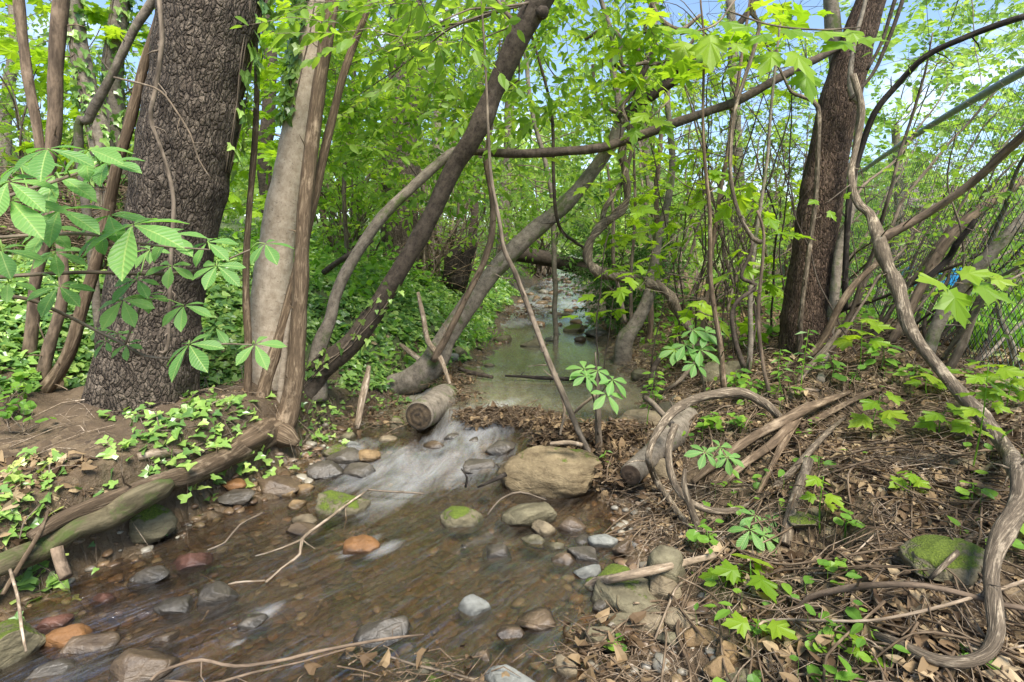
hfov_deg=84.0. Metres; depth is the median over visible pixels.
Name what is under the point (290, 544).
fallen stick
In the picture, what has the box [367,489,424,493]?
fallen stick
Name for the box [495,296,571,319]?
debris pile
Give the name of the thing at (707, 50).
maple sprig
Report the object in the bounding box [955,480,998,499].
round leaved herb
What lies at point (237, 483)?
creek stone
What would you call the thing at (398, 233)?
background tree
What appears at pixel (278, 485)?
creek stone
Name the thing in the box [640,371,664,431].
herb
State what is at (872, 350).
herb
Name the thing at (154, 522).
creek stone
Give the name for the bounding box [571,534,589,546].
creek stone
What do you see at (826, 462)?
round leaved herb
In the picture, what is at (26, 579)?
ivy patch
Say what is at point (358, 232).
leaning shrub
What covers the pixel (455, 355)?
creek stone
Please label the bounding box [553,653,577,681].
creek stone
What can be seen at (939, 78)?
background tree
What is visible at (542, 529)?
creek stone
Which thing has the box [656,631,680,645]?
creek stone
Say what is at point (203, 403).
ivy patch
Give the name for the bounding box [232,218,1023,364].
bank undergrowth
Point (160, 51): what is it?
vine
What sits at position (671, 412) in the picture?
arching vine
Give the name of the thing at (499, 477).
fallen stick
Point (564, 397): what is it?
slim sapling
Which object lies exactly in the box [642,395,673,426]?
fallen stick
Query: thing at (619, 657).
debris pile
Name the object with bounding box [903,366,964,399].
maple seedling
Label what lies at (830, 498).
maple seedling
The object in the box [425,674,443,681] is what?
creek stone
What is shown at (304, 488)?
creek stone
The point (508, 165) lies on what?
background tree
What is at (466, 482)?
fallen stick
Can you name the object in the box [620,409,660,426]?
creek stone
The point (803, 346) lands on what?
tall weed
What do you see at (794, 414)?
old root
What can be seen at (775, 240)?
cane tangle
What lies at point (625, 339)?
leaning tree
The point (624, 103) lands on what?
tangled vine
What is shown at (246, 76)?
climbing ivy
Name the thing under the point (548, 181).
understorey tree
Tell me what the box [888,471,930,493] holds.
maple seedling
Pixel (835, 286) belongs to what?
climbing vine
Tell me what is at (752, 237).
hanging vine
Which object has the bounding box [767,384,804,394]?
round leaved herb
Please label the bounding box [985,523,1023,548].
round leaved herb
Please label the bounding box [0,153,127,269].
shrub
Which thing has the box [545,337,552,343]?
creek stone
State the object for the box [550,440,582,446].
fallen stick
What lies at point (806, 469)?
standing stick
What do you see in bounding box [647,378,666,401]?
herb
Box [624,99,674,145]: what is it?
maple sprig
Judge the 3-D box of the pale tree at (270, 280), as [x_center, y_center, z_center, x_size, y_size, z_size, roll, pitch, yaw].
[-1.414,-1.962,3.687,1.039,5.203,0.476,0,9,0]
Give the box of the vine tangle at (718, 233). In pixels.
[557,0,895,381]
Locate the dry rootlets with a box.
[565,317,1023,681]
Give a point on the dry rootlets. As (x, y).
(877, 566)
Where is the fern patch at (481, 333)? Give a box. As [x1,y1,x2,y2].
[416,291,514,351]
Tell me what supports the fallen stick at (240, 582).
on the water
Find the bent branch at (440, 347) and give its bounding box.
[430,39,500,362]
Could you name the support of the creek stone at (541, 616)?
in the water
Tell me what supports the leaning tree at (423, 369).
on the ground at (456, 629)
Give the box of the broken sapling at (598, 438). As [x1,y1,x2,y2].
[595,352,602,457]
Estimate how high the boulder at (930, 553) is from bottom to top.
0.129 m
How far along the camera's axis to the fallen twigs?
2.55 m
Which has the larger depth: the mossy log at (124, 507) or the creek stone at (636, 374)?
the creek stone at (636, 374)
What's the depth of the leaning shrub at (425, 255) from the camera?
8.53 m
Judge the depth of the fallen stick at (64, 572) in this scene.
2.23 m
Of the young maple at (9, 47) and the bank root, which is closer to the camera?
the bank root
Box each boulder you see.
[497,445,601,503]
[898,534,984,587]
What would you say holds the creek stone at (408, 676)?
in the water
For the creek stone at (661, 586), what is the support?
on the ground at (456, 629)
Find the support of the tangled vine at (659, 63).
attached to the vine tangle at (718, 233)
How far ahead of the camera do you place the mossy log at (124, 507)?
2.40 m
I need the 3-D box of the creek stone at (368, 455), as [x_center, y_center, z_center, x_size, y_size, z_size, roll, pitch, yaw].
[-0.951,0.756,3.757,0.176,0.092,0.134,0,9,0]
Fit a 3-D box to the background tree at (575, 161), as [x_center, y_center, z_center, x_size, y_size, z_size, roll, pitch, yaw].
[-0.169,-3.651,11.312,4.786,5.196,4.053,0,9,0]
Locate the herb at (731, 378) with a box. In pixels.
[726,368,751,387]
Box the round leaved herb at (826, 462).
[810,455,836,469]
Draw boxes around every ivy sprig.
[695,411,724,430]
[726,412,749,428]
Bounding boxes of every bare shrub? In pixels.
[12,0,72,380]
[21,0,84,354]
[38,14,154,392]
[73,0,154,327]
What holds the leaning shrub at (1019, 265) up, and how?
on the ground at (456, 629)
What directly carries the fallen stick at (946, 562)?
on the ground at (456, 629)
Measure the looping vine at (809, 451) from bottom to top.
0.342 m
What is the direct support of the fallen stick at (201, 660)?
on the water
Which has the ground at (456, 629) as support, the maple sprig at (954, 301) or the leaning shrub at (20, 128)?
the leaning shrub at (20, 128)
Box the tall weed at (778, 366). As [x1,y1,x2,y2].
[771,349,793,399]
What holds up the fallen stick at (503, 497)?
on the creek stone at (524, 515)
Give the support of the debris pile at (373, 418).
on the ground at (456, 629)
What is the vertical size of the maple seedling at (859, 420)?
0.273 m
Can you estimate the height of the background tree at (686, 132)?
6.133 m
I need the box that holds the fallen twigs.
[0,288,1023,681]
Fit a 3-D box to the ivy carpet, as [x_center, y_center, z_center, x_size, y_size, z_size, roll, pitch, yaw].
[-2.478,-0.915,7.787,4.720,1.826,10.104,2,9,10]
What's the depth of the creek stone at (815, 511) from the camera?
2.39 m
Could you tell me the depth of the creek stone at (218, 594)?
2.27 m
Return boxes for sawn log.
[405,384,459,429]
[621,407,698,484]
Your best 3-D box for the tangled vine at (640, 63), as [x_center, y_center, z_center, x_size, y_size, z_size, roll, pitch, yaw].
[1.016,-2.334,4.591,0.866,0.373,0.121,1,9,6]
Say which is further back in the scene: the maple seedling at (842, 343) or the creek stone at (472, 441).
the creek stone at (472, 441)
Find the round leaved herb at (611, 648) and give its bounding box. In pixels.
[603,633,626,651]
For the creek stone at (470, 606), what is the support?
in the water
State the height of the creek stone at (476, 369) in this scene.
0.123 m
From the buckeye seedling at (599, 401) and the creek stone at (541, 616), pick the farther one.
the buckeye seedling at (599, 401)
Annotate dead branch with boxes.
[113,76,210,178]
[321,240,373,274]
[354,365,370,428]
[398,343,419,360]
[416,292,451,384]
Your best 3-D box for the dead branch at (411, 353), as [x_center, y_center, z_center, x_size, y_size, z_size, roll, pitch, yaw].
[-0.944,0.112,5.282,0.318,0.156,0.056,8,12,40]
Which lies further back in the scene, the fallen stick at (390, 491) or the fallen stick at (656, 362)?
the fallen stick at (656, 362)
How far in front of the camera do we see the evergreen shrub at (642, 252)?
7.56 m
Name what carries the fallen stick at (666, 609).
on the ground at (456, 629)
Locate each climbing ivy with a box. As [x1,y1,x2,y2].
[225,0,275,182]
[272,0,314,127]
[303,281,403,403]
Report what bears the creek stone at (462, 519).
on the ground at (456, 629)
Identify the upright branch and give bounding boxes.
[849,0,904,100]
[866,0,896,69]
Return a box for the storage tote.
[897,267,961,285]
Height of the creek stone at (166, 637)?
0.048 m
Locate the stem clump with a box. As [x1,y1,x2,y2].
[234,0,370,450]
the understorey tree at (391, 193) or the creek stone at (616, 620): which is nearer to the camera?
the creek stone at (616, 620)
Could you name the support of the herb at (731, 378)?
on the ground at (456, 629)
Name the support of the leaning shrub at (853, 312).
on the ground at (456, 629)
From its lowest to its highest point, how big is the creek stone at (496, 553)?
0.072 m
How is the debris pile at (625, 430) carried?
on the ground at (456, 629)
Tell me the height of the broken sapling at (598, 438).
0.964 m
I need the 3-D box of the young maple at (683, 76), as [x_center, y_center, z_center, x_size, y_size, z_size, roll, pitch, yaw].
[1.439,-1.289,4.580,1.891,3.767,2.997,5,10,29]
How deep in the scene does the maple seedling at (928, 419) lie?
2.80 m
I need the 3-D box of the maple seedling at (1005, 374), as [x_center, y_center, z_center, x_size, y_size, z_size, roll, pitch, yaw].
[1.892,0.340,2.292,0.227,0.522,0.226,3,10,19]
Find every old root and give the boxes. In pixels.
[691,377,851,484]
[713,417,824,492]
[753,417,803,498]
[798,383,895,429]
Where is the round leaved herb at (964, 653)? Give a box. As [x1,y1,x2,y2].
[958,643,1000,669]
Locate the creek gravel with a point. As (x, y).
(534, 666)
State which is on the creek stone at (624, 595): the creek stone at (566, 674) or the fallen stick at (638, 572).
the fallen stick at (638, 572)
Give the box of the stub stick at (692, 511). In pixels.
[681,468,703,534]
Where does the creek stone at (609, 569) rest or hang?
on the ground at (456, 629)
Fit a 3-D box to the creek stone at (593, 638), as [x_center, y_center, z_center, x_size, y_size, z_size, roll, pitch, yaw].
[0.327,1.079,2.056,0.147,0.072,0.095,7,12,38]
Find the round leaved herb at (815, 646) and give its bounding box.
[805,632,834,652]
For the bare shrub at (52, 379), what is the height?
4.002 m
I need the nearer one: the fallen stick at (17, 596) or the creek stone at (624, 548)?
the fallen stick at (17, 596)
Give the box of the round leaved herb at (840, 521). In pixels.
[833,508,864,541]
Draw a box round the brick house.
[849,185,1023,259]
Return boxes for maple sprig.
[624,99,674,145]
[656,0,749,72]
[724,9,886,104]
[808,185,851,220]
[915,266,1023,327]
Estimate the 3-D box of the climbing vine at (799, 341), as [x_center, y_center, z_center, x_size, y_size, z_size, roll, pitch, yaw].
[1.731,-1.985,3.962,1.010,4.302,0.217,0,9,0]
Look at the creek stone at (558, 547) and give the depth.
2.67 m
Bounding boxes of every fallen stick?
[0,510,49,595]
[8,569,27,651]
[50,545,73,580]
[149,625,423,681]
[164,648,345,681]
[200,580,264,623]
[207,512,262,549]
[255,539,300,556]
[265,491,365,582]
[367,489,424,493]
[390,656,473,678]
[458,367,492,378]
[461,468,467,487]
[477,472,506,487]
[487,491,545,514]
[505,372,614,382]
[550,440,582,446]
[555,625,679,658]
[559,393,565,434]
[569,394,595,417]
[578,553,715,593]
[584,630,604,665]
[640,582,682,681]
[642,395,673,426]
[647,333,715,390]
[658,345,716,394]
[755,579,1023,637]
[769,383,819,391]
[783,261,878,370]
[788,329,840,400]
[790,568,1023,616]
[928,513,999,579]
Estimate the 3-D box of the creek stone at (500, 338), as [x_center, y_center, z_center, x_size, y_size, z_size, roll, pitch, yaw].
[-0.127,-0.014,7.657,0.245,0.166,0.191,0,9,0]
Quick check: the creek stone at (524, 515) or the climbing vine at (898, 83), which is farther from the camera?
the climbing vine at (898, 83)
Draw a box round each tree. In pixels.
[0,0,371,228]
[0,2,133,214]
[65,0,123,253]
[80,0,264,415]
[99,0,134,218]
[230,0,691,401]
[250,0,324,390]
[262,17,530,287]
[316,0,526,279]
[378,28,609,255]
[386,0,759,394]
[419,20,598,276]
[423,0,639,272]
[439,0,681,350]
[498,244,628,319]
[541,2,793,288]
[613,32,675,366]
[657,0,896,277]
[778,0,886,360]
[811,0,1023,266]
[928,0,1023,224]
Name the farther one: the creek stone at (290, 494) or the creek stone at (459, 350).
the creek stone at (459, 350)
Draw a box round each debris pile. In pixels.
[297,640,519,681]
[325,389,423,437]
[421,360,500,405]
[448,399,576,431]
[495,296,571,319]
[513,581,685,681]
[517,413,654,508]
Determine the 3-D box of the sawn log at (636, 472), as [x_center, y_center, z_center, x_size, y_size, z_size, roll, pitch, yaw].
[0.920,0.616,3.489,0.191,0.225,0.991,6,11,34]
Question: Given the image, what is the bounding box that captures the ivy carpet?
[0,224,520,393]
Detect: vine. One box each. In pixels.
[146,0,184,353]
[582,118,695,337]
[584,27,678,71]
[591,64,616,113]
[600,144,633,219]
[614,63,633,121]
[626,387,781,529]
[637,29,699,69]
[649,2,700,29]
[653,416,845,514]
[719,0,762,244]
[725,240,757,367]
[753,1,821,357]
[816,0,867,383]
[841,13,1023,309]
[847,73,1023,668]
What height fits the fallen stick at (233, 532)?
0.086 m
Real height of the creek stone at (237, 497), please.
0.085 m
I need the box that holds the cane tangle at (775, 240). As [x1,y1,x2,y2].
[678,0,925,352]
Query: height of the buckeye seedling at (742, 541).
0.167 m
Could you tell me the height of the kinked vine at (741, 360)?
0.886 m
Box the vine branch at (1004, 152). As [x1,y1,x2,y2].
[884,129,1023,240]
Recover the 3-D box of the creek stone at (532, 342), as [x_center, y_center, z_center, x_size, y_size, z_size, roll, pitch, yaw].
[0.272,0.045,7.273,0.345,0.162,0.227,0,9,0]
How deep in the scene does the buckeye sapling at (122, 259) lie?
1.52 m
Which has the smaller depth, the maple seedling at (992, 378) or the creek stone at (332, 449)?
the maple seedling at (992, 378)
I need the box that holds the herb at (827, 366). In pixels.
[812,354,846,373]
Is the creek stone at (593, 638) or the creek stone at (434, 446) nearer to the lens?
the creek stone at (593, 638)
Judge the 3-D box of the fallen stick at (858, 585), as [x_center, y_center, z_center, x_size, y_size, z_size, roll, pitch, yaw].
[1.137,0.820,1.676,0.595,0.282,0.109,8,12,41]
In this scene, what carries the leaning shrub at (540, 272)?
on the ground at (456, 629)
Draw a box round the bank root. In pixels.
[26,420,284,540]
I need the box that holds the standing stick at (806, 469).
[778,457,813,547]
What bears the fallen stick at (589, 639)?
on the ground at (456, 629)
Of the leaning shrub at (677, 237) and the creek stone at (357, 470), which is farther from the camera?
the leaning shrub at (677, 237)
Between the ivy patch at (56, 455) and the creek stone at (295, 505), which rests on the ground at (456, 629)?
the ivy patch at (56, 455)
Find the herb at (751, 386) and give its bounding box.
[737,378,764,395]
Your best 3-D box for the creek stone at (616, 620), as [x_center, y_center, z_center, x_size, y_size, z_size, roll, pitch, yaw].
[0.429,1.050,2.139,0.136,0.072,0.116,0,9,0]
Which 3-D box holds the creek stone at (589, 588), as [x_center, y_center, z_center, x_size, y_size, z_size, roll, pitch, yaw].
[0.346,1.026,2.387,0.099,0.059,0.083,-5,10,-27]
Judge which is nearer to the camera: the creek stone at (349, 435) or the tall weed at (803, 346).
the tall weed at (803, 346)
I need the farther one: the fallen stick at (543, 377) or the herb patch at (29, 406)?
the fallen stick at (543, 377)
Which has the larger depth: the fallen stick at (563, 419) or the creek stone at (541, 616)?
the fallen stick at (563, 419)
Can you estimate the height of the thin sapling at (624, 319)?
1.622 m
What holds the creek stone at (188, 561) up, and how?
on the water
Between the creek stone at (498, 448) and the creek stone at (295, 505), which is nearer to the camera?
the creek stone at (295, 505)
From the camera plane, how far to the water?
2.90 m
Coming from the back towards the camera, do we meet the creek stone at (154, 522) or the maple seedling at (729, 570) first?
the creek stone at (154, 522)
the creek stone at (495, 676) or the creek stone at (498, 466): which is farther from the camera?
the creek stone at (498, 466)
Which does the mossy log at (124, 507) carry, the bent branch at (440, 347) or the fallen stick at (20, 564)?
the fallen stick at (20, 564)
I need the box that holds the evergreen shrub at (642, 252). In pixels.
[538,167,693,339]
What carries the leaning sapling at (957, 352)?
on the ground at (456, 629)
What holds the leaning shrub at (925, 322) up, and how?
on the ground at (456, 629)
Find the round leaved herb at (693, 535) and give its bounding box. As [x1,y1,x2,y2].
[686,524,718,545]
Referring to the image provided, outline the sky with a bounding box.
[0,0,1023,224]
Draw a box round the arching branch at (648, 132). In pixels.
[474,47,841,157]
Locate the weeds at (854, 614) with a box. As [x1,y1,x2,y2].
[617,290,1022,681]
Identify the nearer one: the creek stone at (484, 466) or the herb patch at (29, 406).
the herb patch at (29, 406)
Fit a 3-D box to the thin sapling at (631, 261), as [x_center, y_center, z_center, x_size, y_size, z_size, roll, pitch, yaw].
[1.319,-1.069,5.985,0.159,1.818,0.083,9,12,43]
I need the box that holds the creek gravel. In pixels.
[0,274,717,681]
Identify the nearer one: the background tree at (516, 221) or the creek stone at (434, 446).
the creek stone at (434, 446)
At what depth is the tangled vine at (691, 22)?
4.47 m
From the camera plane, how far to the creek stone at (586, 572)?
2.44 m
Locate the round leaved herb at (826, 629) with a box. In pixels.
[818,623,852,648]
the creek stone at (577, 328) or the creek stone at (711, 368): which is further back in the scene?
the creek stone at (577, 328)
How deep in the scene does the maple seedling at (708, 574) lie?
2.20 m
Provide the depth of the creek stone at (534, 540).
2.72 m
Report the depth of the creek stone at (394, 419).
4.27 m
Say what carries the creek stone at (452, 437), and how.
in the water
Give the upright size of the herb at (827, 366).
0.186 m
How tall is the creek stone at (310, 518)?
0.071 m
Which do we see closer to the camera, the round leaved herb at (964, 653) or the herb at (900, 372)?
the round leaved herb at (964, 653)
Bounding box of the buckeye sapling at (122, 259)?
[0,145,293,382]
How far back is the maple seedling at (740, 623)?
1.81 m
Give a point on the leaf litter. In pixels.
(822, 640)
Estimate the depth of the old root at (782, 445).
3.00 m
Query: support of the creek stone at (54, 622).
on the ground at (456, 629)
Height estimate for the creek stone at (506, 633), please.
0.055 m
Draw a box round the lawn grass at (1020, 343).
[777,259,1023,352]
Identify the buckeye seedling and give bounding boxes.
[566,361,626,434]
[658,325,724,391]
[684,440,744,475]
[728,509,780,556]
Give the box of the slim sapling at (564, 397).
[480,1,602,472]
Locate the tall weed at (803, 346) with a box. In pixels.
[793,330,817,391]
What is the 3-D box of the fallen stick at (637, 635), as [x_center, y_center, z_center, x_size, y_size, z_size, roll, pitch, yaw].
[0.388,1.058,2.065,0.470,0.077,0.102,5,11,30]
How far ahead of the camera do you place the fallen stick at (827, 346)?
3.64 m
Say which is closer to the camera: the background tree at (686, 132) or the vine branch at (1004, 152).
the vine branch at (1004, 152)
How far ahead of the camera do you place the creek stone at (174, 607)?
2.21 m
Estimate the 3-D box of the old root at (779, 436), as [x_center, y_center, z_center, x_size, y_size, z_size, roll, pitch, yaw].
[1.405,0.604,3.100,0.712,0.393,0.111,-4,10,-23]
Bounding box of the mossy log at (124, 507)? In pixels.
[0,478,174,576]
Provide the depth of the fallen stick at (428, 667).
1.91 m
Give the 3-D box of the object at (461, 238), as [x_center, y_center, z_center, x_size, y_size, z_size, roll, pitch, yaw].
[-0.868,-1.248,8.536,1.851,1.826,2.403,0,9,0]
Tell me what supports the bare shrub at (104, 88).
on the ground at (456, 629)
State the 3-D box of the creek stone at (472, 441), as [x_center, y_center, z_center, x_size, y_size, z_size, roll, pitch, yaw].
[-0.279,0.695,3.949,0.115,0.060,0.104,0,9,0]
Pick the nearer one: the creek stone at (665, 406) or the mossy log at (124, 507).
the mossy log at (124, 507)
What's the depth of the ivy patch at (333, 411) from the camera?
4.13 m
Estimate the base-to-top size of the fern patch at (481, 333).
0.727 m
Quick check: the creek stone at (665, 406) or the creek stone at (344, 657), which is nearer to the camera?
the creek stone at (344, 657)
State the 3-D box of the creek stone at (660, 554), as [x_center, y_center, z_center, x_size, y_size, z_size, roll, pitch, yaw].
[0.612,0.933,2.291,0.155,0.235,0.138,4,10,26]
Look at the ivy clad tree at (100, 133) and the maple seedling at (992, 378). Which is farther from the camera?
the ivy clad tree at (100, 133)
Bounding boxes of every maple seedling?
[699,565,745,589]
[711,553,778,603]
[721,610,797,639]
[798,474,843,533]
[824,317,894,363]
[845,634,888,667]
[848,391,909,435]
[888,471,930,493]
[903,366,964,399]
[912,402,976,436]
[944,361,1023,477]
[974,352,1023,413]
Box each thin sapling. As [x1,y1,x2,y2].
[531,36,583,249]
[607,165,626,322]
[628,150,646,319]
[697,0,726,387]
[743,24,780,373]
[752,210,771,397]
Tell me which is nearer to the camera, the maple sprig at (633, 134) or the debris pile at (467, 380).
the maple sprig at (633, 134)
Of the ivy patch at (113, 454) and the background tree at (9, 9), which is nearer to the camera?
the ivy patch at (113, 454)
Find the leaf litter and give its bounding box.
[0,284,1023,681]
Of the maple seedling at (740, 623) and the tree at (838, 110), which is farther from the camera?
the tree at (838, 110)
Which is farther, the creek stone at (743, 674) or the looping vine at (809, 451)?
the looping vine at (809, 451)
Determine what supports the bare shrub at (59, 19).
on the ground at (456, 629)
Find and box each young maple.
[0,0,406,246]
[560,0,833,375]
[588,41,817,342]
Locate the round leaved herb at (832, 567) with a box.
[824,557,859,574]
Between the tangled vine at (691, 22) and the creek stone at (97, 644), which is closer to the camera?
the creek stone at (97, 644)
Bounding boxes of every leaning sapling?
[887,169,1023,344]
[921,211,1023,353]
[927,219,977,277]
[946,269,1021,368]
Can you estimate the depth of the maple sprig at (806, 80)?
2.44 m
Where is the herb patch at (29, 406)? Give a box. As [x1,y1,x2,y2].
[0,367,55,434]
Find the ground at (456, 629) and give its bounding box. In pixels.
[0,215,1023,681]
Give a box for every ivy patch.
[0,446,66,491]
[0,464,81,621]
[64,400,252,574]
[94,363,299,503]
[266,377,373,458]
[329,332,424,413]
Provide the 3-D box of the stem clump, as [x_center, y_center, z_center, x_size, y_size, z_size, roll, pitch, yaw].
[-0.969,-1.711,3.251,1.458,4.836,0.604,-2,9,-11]
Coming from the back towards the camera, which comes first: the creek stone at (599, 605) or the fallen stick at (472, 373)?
the fallen stick at (472, 373)
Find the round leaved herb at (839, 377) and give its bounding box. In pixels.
[832,372,860,388]
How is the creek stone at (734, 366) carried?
on the ground at (456, 629)
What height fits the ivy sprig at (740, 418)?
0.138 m
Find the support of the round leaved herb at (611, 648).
on the ground at (456, 629)
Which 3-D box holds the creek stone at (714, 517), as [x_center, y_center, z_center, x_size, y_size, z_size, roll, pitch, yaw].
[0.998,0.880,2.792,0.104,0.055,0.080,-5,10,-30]
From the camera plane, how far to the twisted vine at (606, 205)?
4.49 m
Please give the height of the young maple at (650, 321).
3.645 m
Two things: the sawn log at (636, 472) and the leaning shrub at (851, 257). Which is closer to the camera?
the sawn log at (636, 472)
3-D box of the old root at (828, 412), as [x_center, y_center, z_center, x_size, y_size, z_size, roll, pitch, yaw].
[1.980,0.386,3.304,0.751,0.214,0.117,-4,10,-23]
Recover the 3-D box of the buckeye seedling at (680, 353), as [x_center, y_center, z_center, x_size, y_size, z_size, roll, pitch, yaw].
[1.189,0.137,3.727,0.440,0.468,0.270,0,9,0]
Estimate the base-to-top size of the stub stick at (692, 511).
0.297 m
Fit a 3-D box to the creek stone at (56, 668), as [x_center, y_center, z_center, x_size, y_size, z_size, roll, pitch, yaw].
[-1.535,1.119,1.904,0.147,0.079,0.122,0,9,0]
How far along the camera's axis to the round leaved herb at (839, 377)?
3.52 m
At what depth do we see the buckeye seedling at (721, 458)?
2.81 m
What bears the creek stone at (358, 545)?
in the water
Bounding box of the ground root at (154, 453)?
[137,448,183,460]
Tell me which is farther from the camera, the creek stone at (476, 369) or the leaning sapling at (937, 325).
the creek stone at (476, 369)
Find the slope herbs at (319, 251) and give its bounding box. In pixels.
[0,215,508,364]
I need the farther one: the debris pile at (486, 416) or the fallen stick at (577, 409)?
the debris pile at (486, 416)
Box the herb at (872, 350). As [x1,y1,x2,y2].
[864,344,904,370]
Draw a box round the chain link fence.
[775,66,1023,388]
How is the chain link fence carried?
on the ground at (456, 629)
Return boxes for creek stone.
[0,619,45,679]
[23,657,82,681]
[36,613,73,634]
[37,623,95,658]
[53,631,120,664]
[89,592,115,606]
[108,648,179,681]
[126,565,169,590]
[128,504,177,543]
[148,629,179,648]
[153,596,194,618]
[170,552,213,574]
[196,581,238,614]
[217,489,255,504]
[222,478,246,490]
[237,612,269,631]
[257,475,300,496]
[281,491,296,501]
[285,521,326,542]
[286,499,306,511]
[291,514,318,523]
[295,483,314,497]
[307,460,343,479]
[315,490,370,523]
[322,443,348,457]
[325,447,361,468]
[338,432,355,440]
[338,651,358,666]
[343,462,375,480]
[343,534,379,559]
[346,441,360,447]
[353,615,409,651]
[358,449,380,461]
[369,420,382,430]
[378,435,397,446]
[390,416,406,437]
[391,673,416,681]
[408,657,435,677]
[423,440,445,451]
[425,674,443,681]
[440,506,483,533]
[444,433,459,441]
[451,353,458,361]
[453,346,466,358]
[458,594,491,621]
[460,366,484,379]
[460,544,468,553]
[463,458,495,474]
[464,436,479,445]
[470,649,491,668]
[482,544,511,563]
[483,363,494,368]
[484,664,534,681]
[485,440,516,456]
[494,334,511,342]
[495,461,505,470]
[496,624,524,644]
[501,502,557,528]
[515,607,556,634]
[520,338,546,348]
[521,534,545,548]
[531,519,555,540]
[543,542,564,553]
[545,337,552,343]
[551,552,576,568]
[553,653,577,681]
[557,516,586,536]
[563,324,584,334]
[567,546,597,565]
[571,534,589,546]
[572,564,600,579]
[580,626,617,653]
[583,576,593,591]
[584,328,608,337]
[587,534,617,551]
[590,577,660,612]
[592,599,606,613]
[598,564,629,575]
[608,612,641,632]
[611,539,634,555]
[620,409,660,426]
[631,368,648,381]
[635,611,664,632]
[646,545,685,587]
[649,574,681,600]
[654,401,675,411]
[655,458,667,479]
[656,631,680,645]
[664,607,698,630]
[681,625,718,646]
[701,361,727,387]
[703,515,724,524]
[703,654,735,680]
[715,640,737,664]
[724,667,752,681]
[726,361,743,380]
[788,511,818,528]
[806,507,821,516]
[949,458,980,467]
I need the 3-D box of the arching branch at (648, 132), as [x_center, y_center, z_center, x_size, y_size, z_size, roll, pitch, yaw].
[0.996,-1.746,4.105,2.767,0.808,0.286,0,9,2]
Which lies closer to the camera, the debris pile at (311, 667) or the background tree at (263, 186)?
the debris pile at (311, 667)
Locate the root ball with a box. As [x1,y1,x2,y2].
[442,233,476,294]
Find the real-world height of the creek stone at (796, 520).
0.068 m
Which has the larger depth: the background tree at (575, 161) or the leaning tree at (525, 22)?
the background tree at (575, 161)
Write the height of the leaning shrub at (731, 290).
2.860 m
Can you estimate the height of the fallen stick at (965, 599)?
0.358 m
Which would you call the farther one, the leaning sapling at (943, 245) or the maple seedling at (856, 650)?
the leaning sapling at (943, 245)
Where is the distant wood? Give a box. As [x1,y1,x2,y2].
[12,103,1023,262]
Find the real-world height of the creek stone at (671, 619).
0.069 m
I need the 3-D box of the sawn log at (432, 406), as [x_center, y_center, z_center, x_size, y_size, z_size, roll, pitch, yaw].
[-0.609,0.512,4.407,0.253,0.253,0.584,2,9,14]
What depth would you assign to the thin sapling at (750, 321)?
4.11 m
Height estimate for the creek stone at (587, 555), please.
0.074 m
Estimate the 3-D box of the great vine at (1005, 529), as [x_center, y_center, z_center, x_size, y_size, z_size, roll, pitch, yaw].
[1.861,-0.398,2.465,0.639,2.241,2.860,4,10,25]
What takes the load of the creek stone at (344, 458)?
on the ground at (456, 629)
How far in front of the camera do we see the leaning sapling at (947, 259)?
3.41 m
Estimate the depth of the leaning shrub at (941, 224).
8.30 m
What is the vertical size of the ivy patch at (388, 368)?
0.780 m
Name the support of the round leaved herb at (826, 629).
on the ground at (456, 629)
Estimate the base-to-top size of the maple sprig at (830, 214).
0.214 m
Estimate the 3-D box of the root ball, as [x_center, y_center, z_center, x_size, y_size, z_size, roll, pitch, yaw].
[-0.775,-1.046,8.446,0.524,1.107,0.419,0,9,0]
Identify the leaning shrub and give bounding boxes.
[0,46,139,212]
[314,110,427,263]
[401,127,516,281]
[479,143,588,277]
[614,68,742,296]
[674,79,815,313]
[734,79,866,300]
[778,0,1023,358]
[839,85,1015,314]
[841,101,1023,361]
[867,143,1023,307]
[891,76,1023,367]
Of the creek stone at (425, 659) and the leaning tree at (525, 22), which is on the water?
the creek stone at (425, 659)
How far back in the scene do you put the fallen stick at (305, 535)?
2.67 m
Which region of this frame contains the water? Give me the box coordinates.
[0,255,642,681]
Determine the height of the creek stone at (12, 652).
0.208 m
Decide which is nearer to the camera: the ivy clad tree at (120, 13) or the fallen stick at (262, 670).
the fallen stick at (262, 670)
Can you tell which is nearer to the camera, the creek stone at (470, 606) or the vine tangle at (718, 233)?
the creek stone at (470, 606)
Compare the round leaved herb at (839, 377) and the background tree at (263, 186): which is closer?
the round leaved herb at (839, 377)
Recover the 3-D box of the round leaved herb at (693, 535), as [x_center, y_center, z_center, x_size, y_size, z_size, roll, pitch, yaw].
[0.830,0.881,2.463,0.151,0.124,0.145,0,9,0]
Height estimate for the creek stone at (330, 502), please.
0.173 m
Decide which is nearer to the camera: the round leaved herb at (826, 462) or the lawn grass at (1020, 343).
the round leaved herb at (826, 462)
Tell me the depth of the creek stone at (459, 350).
6.02 m
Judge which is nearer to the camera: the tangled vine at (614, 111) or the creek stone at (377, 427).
the creek stone at (377, 427)
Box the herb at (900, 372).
[893,363,932,380]
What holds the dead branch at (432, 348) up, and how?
on the debris pile at (467, 380)

